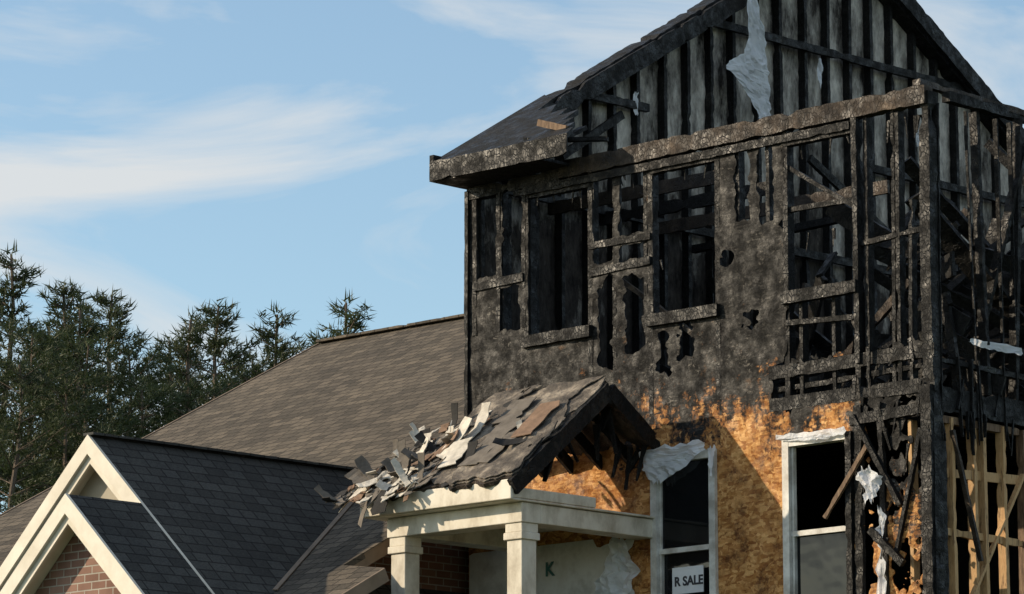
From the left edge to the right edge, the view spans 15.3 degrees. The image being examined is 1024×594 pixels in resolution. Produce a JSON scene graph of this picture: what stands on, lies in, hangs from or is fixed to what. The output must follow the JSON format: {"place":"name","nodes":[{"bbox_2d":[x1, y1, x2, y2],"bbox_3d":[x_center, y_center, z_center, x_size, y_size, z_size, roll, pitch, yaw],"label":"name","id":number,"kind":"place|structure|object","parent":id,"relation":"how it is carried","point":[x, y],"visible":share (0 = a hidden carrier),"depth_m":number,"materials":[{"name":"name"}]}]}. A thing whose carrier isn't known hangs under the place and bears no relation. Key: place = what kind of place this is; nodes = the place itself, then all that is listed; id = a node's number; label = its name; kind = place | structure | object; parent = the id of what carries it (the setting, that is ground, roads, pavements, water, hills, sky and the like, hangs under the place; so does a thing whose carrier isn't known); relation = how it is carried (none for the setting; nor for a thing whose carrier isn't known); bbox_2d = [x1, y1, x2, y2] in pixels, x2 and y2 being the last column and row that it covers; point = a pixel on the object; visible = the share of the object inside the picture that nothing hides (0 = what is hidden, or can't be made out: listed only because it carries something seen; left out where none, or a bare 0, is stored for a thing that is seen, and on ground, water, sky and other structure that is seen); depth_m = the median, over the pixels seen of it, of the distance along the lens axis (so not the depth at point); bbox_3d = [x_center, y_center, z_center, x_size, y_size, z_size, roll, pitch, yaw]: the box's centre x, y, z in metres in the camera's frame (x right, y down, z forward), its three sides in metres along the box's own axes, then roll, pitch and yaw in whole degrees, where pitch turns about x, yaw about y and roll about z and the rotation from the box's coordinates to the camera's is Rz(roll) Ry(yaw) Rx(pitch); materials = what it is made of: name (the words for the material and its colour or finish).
{"place":"outdoors","nodes":[
{"label":"outdoors","id":0,"kind":"place"},
{"bbox_2d":[0,318,465,581],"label":"wing roof slope","id":1,"kind":"structure","parent":0,"point":[349,401],"depth_m":46.02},
{"bbox_2d":[0,343,389,593],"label":"wing roof trim","id":2,"kind":"structure","parent":1,"relation":"attached to","point":[376,580],"depth_m":37.77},
{"bbox_2d":[316,314,463,342],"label":"wing ridge cap","id":3,"kind":"object","parent":1,"relation":"on","point":[397,327],"visible":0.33,"depth_m":49.45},
{"bbox_2d":[0,0,1023,513],"label":"sky","id":4,"kind":"structure","parent":0,"point":[170,155],"materials":[{"name":"blue"}]},
{"bbox_3d":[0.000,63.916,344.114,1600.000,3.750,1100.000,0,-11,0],"label":"ground","id":5,"kind":"structure","parent":0,"visible":0},
{"bbox_2d":[0,321,70,499],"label":"pine tree","id":6,"kind":"object","parent":5,"relation":"on","point":[1,402],"visible":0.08,"depth_m":79.40,"materials":[{"name":"green plant"}]},
{"bbox_2d":[0,238,72,511],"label":"pine tree","id":7,"kind":"object","parent":5,"relation":"on","point":[12,295],"visible":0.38,"depth_m":81.17,"materials":[{"name":"green plant"}]},
{"bbox_2d":[0,347,87,512],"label":"pine tree","id":8,"kind":"object","parent":5,"relation":"on","point":[29,396],"visible":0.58,"depth_m":72.66,"materials":[{"name":"green plant"}]},
{"bbox_2d":[7,278,113,471],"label":"pine tree","id":9,"kind":"object","parent":5,"relation":"on","point":[54,305],"visible":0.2,"depth_m":85.25,"materials":[{"name":"green plant"}]},
{"bbox_2d":[0,309,123,499],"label":"pine tree","id":10,"kind":"object","parent":5,"relation":"on","point":[48,330],"visible":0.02,"depth_m":87.28,"materials":[{"name":"green plant"}]},
{"bbox_2d":[0,358,137,511],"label":"pine tree","id":11,"kind":"object","parent":5,"relation":"on","point":[62,394],"visible":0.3,"depth_m":74.00,"materials":[{"name":"green plant"}]},
{"bbox_2d":[0,313,137,510],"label":"pine tree","id":12,"kind":"object","parent":5,"relation":"on","point":[40,346],"visible":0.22,"depth_m":76.52,"materials":[{"name":"green plant"}]},
{"bbox_2d":[1,295,138,461],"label":"pine tree","id":13,"kind":"object","parent":5,"relation":"on","point":[89,330],"visible":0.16,"depth_m":79.98,"materials":[{"name":"green plant"}]},
{"bbox_2d":[3,325,145,499],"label":"pine tree","id":14,"kind":"object","parent":5,"relation":"on","point":[76,352],"visible":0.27,"depth_m":74.80,"materials":[{"name":"green plant"}]},
{"bbox_2d":[35,534,120,593],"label":"front gable brick wall","id":15,"kind":"structure","parent":5,"relation":"on","point":[76,568],"depth_m":37.04,"materials":[{"name":"red brick"}]},
{"bbox_2d":[0,493,144,593],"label":"front gable rake trim","id":16,"kind":"structure","parent":15,"relation":"attached to","point":[67,520],"depth_m":36.94,"materials":[{"name":"beige wood"}]},
{"bbox_2d":[79,471,117,499],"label":"garage gable wall","id":17,"kind":"structure","parent":5,"relation":"on","point":[96,486],"depth_m":38.41,"materials":[{"name":"beige paint"}]},
{"bbox_2d":[69,494,211,593],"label":"front gable slope","id":18,"kind":"structure","parent":17,"relation":"attached to","point":[145,551],"depth_m":36.73,"materials":[{"name":"grey"}]},
{"bbox_2d":[91,435,466,593],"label":"garage roof slope","id":19,"kind":"structure","parent":17,"relation":"on","point":[233,524],"depth_m":38.44,"materials":[{"name":"grey"}]},
{"bbox_2d":[0,434,214,593],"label":"garage rake trim","id":20,"kind":"structure","parent":19,"relation":"attached to","point":[89,458],"depth_m":38.38,"materials":[{"name":"beige wood"}]},
{"bbox_2d":[83,432,357,470],"bbox_3d":[-2.860,1.630,39.668,0.164,0.028,3.960,-10,-15,44],"label":"garage ridge cap","id":21,"kind":"object","parent":19,"relation":"on","point":[217,450],"visible":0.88,"depth_m":39.41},
{"bbox_2d":[272,502,353,589],"bbox_3d":[-1.881,2.375,39.214,0.050,1.658,3.611,-3,-11,14],"label":"valley flashing","id":22,"kind":"object","parent":19,"relation":"on","point":[311,547],"visible":0.64,"depth_m":38.61,"materials":[{"name":"grey metal"}]},
{"bbox_2d":[19,333,184,477],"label":"pine tree","id":23,"kind":"object","parent":5,"relation":"on","point":[146,364],"visible":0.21,"depth_m":80.62,"materials":[{"name":"green plant"}]},
{"bbox_2d":[73,287,153,424],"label":"pine tree","id":24,"kind":"object","parent":5,"relation":"on","point":[118,313],"visible":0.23,"depth_m":89.14,"materials":[{"name":"green plant"}]},
{"bbox_2d":[75,369,183,436],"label":"pine tree","id":25,"kind":"object","parent":5,"relation":"on","point":[156,399],"visible":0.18,"depth_m":76.55,"materials":[{"name":"green plant"}]},
{"bbox_2d":[133,330,212,425],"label":"pine tree","id":26,"kind":"object","parent":5,"relation":"on","point":[166,344],"visible":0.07,"depth_m":91.21,"materials":[{"name":"green plant"}]},
{"bbox_2d":[138,374,227,423],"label":"pine tree","id":27,"kind":"object","parent":5,"relation":"on","point":[187,403],"visible":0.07,"depth_m":79.10,"materials":[{"name":"green plant"}]},
{"bbox_2d":[144,305,254,430],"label":"pine tree","id":28,"kind":"object","parent":5,"relation":"on","point":[187,356],"visible":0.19,"depth_m":87.02,"materials":[{"name":"green plant"}]},
{"bbox_2d":[177,365,238,409],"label":"pine tree","id":29,"kind":"object","parent":5,"relation":"on","point":[211,379],"visible":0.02,"depth_m":101.13,"materials":[{"name":"green plant"}]},
{"bbox_2d":[170,297,265,400],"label":"pine tree","id":30,"kind":"object","parent":5,"relation":"on","point":[214,341],"visible":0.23,"depth_m":93.24,"materials":[{"name":"green plant"}]},
{"bbox_2d":[210,338,278,396],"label":"pine tree","id":31,"kind":"object","parent":5,"relation":"on","point":[253,373],"visible":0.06,"depth_m":96.34,"materials":[{"name":"green plant"}]},
{"bbox_2d":[220,300,312,381],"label":"pine tree","id":32,"kind":"object","parent":5,"relation":"on","point":[282,351],"visible":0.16,"depth_m":97.53,"materials":[{"name":"green plant"}]},
{"bbox_2d":[292,327,340,352],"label":"pine tree","id":33,"kind":"object","parent":5,"relation":"on","point":[314,339],"visible":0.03,"depth_m":91.30,"materials":[{"name":"green plant"}]},
{"bbox_2d":[313,289,376,344],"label":"pine tree","id":34,"kind":"object","parent":5,"relation":"on","point":[353,323],"visible":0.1,"depth_m":99.27,"materials":[{"name":"green plant"}]},
{"bbox_2d":[367,542,468,593],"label":"wing end walls","id":35,"kind":"structure","parent":5,"relation":"on","point":[442,567],"depth_m":39.37,"materials":[{"name":"red brick"}]},
{"bbox_2d":[274,521,388,593],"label":"wing roof corner","id":36,"kind":"object","parent":35,"relation":"on","point":[338,572],"visible":0.55,"depth_m":37.41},
{"bbox_2d":[360,479,654,593],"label":"porch columns and beams","id":37,"kind":"structure","parent":5,"relation":"on","point":[501,516],"depth_m":36.94,"materials":[{"name":"beige wood"}]},
{"bbox_2d":[507,383,660,493],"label":"porch rafters","id":38,"kind":"object","parent":37,"relation":"on","point":[539,462],"visible":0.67,"depth_m":37.43,"materials":[{"name":"black wood"}]},
{"bbox_2d":[374,381,648,500],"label":"porch roof deck","id":39,"kind":"structure","parent":38,"relation":"on","point":[624,432],"depth_m":37.75,"materials":[{"name":"black wood"}]},
{"bbox_2d":[364,375,605,494],"bbox_3d":[-0.287,1.389,37.483,2.125,1.165,1.424,-10,-15,44],"label":"porch shingle layer","id":40,"kind":"object","parent":39,"relation":"on","point":[575,403],"visible":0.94,"depth_m":37.14,"materials":[{"name":"grey"}]},
{"bbox_2d":[314,389,577,527],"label":"porch roof scraps","id":41,"kind":"object","parent":40,"relation":"on","point":[402,464],"visible":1,"depth_m":37.49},
{"bbox_2d":[464,90,944,593],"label":"wall framing","id":42,"kind":"object","parent":5,"relation":"on","point":[865,358],"depth_m":36.27,"materials":[{"name":"brown wood"}]},
{"bbox_2d":[469,134,922,593],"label":"front wall sheathing","id":43,"kind":"object","parent":42,"relation":"attached to","point":[743,429],"visible":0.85,"depth_m":37.34,"materials":[{"name":"black wood"}]},
{"bbox_2d":[469,539,634,593],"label":"house wrap","id":44,"kind":"object","parent":43,"relation":"attached to","point":[577,567],"visible":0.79,"depth_m":38.50,"materials":[{"name":"white plastic"}]},
{"bbox_2d":[546,561,554,576],"bbox_3d":[0.387,2.744,38.529,0.130,0.144,0.004,-10,-15,44],"label":"house wrap print","id":45,"kind":"object","parent":44,"relation":"attached to","point":[548,569],"visible":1,"depth_m":38.54,"materials":[{"name":"teal"}]},
{"bbox_2d":[593,537,639,593],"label":"loose wrap flap","id":46,"kind":"object","parent":44,"relation":"attached to","point":[620,572],"visible":1,"depth_m":37.80,"materials":[{"name":"plastic"}]},
{"bbox_2d":[650,449,718,593],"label":"double hung window frame","id":47,"kind":"object","parent":43,"relation":"attached to","point":[658,552],"visible":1,"depth_m":37.41,"materials":[{"name":"white plastic"}]},
{"bbox_2d":[639,439,704,483],"bbox_3d":[1.582,1.630,37.480,0.908,0.399,0.085,-10,-15,44],"label":"window plastic flap","id":48,"kind":"object","parent":47,"relation":"attached to","point":[662,463],"depth_m":37.53,"materials":[{"name":"white plastic"}]},
{"bbox_2d":[662,458,708,593],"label":"double hung window glass","id":49,"kind":"object","parent":47,"relation":"in","point":[685,507],"visible":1,"depth_m":37.40,"materials":[{"name":"black glass"}]},
{"bbox_2d":[672,565,703,593],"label":"sale sign","id":50,"kind":"object","parent":47,"relation":"attached to","point":[688,579],"visible":1,"depth_m":37.17,"materials":[{"name":"grey paper"}]},
{"bbox_2d":[708,445,715,476],"bbox_3d":[1.940,1.596,37.133,0.028,0.317,0.136,8,-13,-37],"label":"window plastic shred","id":51,"kind":"object","parent":47,"relation":"attached to","point":[711,455],"depth_m":37.13,"materials":[{"name":"white plastic"}]},
{"bbox_2d":[782,431,855,593],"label":"double hung window frame","id":52,"kind":"object","parent":43,"relation":"attached to","point":[791,533],"visible":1,"depth_m":36.31,"materials":[{"name":"white plastic"}]},
{"bbox_2d":[776,426,845,440],"bbox_3d":[2.844,1.318,36.286,0.868,0.107,0.038,-10,-14,43],"label":"window plastic flap","id":53,"kind":"object","parent":52,"relation":"attached to","point":[818,434],"depth_m":36.27,"materials":[{"name":"white plastic"}]},
{"bbox_2d":[797,532,847,593],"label":"double hung window glass","id":54,"kind":"object","parent":52,"relation":"in","point":[821,564],"visible":1,"depth_m":36.12,"materials":[{"name":"grey glass"}]},
{"bbox_2d":[467,91,1023,199],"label":"charred plates","id":55,"kind":"object","parent":42,"relation":"on","point":[549,180],"visible":1,"depth_m":38.05,"materials":[{"name":"brown wood"}]},
{"bbox_2d":[429,95,608,189],"bbox_3d":[0.459,-1.816,39.874,2.074,1.245,1.716,-10,-15,44],"label":"eave remnant","id":56,"kind":"object","parent":55,"relation":"on","point":[519,143],"visible":0.98,"depth_m":39.47,"materials":[{"name":"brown wood"}]},
{"bbox_2d":[537,119,567,129],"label":"peeled fascia","id":57,"kind":"structure","parent":56,"relation":"attached to","point":[548,124],"depth_m":38.99,"materials":[{"name":"brown wood"}]},
{"bbox_2d":[558,78,1023,178],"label":"top plate beam","id":58,"kind":"structure","parent":42,"relation":"on","point":[913,96],"depth_m":37.31,"materials":[{"name":"brown wood"}]},
{"bbox_2d":[856,465,882,503],"bbox_3d":[3.333,1.752,35.668,0.298,0.384,0.088,-10,-15,44],"label":"debris sheet","id":59,"kind":"object","parent":42,"relation":"attached to","point":[869,479],"visible":1,"depth_m":35.66,"materials":[{"name":"plastic"}]},
{"bbox_2d":[875,504,886,593],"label":"torn house wrap","id":60,"kind":"object","parent":42,"relation":"attached to","point":[880,568],"visible":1,"depth_m":35.49,"materials":[{"name":"plastic"}]},
{"bbox_2d":[929,103,1023,593],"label":"side wall charred studs","id":61,"kind":"object","parent":42,"relation":"attached to","point":[970,405],"visible":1,"depth_m":36.20,"materials":[{"name":"brown wood"}]},
{"bbox_2d":[970,338,1022,354],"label":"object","id":62,"kind":"object","parent":61,"relation":"attached to","point":[1004,348],"visible":1,"depth_m":36.14,"materials":[{"name":"grey plastic"}]},
{"bbox_2d":[669,395,1023,593],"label":"floors and partitions","id":63,"kind":"object","parent":5,"relation":"on","point":[820,471],"visible":0.2,"depth_m":38.94,"materials":[{"name":"black wood"}]},
{"bbox_2d":[479,0,1023,411],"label":"gable framing","id":64,"kind":"object","parent":63,"relation":"on","point":[928,38],"visible":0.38,"depth_m":43.25,"materials":[{"name":"black wood"}]},
{"bbox_2d":[633,92,638,115],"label":"wrap shred","id":65,"kind":"object","parent":64,"relation":"attached to","point":[635,98],"visible":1,"depth_m":41.94,"materials":[{"name":"plastic"}]},
{"bbox_2d":[726,0,770,118],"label":"torn house wrap","id":66,"kind":"object","parent":64,"relation":"attached to","point":[748,68],"visible":0.89,"depth_m":43.20,"materials":[{"name":"plastic"}]},
{"bbox_2d":[483,0,1023,411],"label":"gable wall backing","id":67,"kind":"object","parent":64,"relation":"attached to","point":[546,287],"visible":0.23,"depth_m":43.33,"materials":[{"name":"black wood"}]},
{"bbox_2d":[817,58,822,86],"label":"wrap shred","id":68,"kind":"object","parent":64,"relation":"attached to","point":[819,70],"visible":1,"depth_m":44.31,"materials":[{"name":"plastic"}]},
{"bbox_2d":[916,130,918,145],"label":"wrap shred","id":69,"kind":"object","parent":64,"relation":"attached to","point":[917,137],"visible":0.62,"depth_m":45.48,"materials":[{"name":"plastic"}]},
{"bbox_2d":[547,170,957,397],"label":"partition remains","id":70,"kind":"object","parent":63,"relation":"on","point":[692,181],"visible":0.26,"depth_m":40.60,"materials":[{"name":"brown wood"}]},
{"bbox_2d":[610,138,1023,451],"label":"collapsed rafters","id":71,"kind":"object","parent":63,"relation":"on","point":[955,247],"visible":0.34,"depth_m":36.89,"materials":[{"name":"brown wood"}]},
{"bbox_2d":[822,415,1023,593],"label":"side wall studs","id":72,"kind":"object","parent":5,"relation":"on","point":[976,475],"visible":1,"depth_m":35.77,"materials":[{"name":"brown wood"}]}
]}

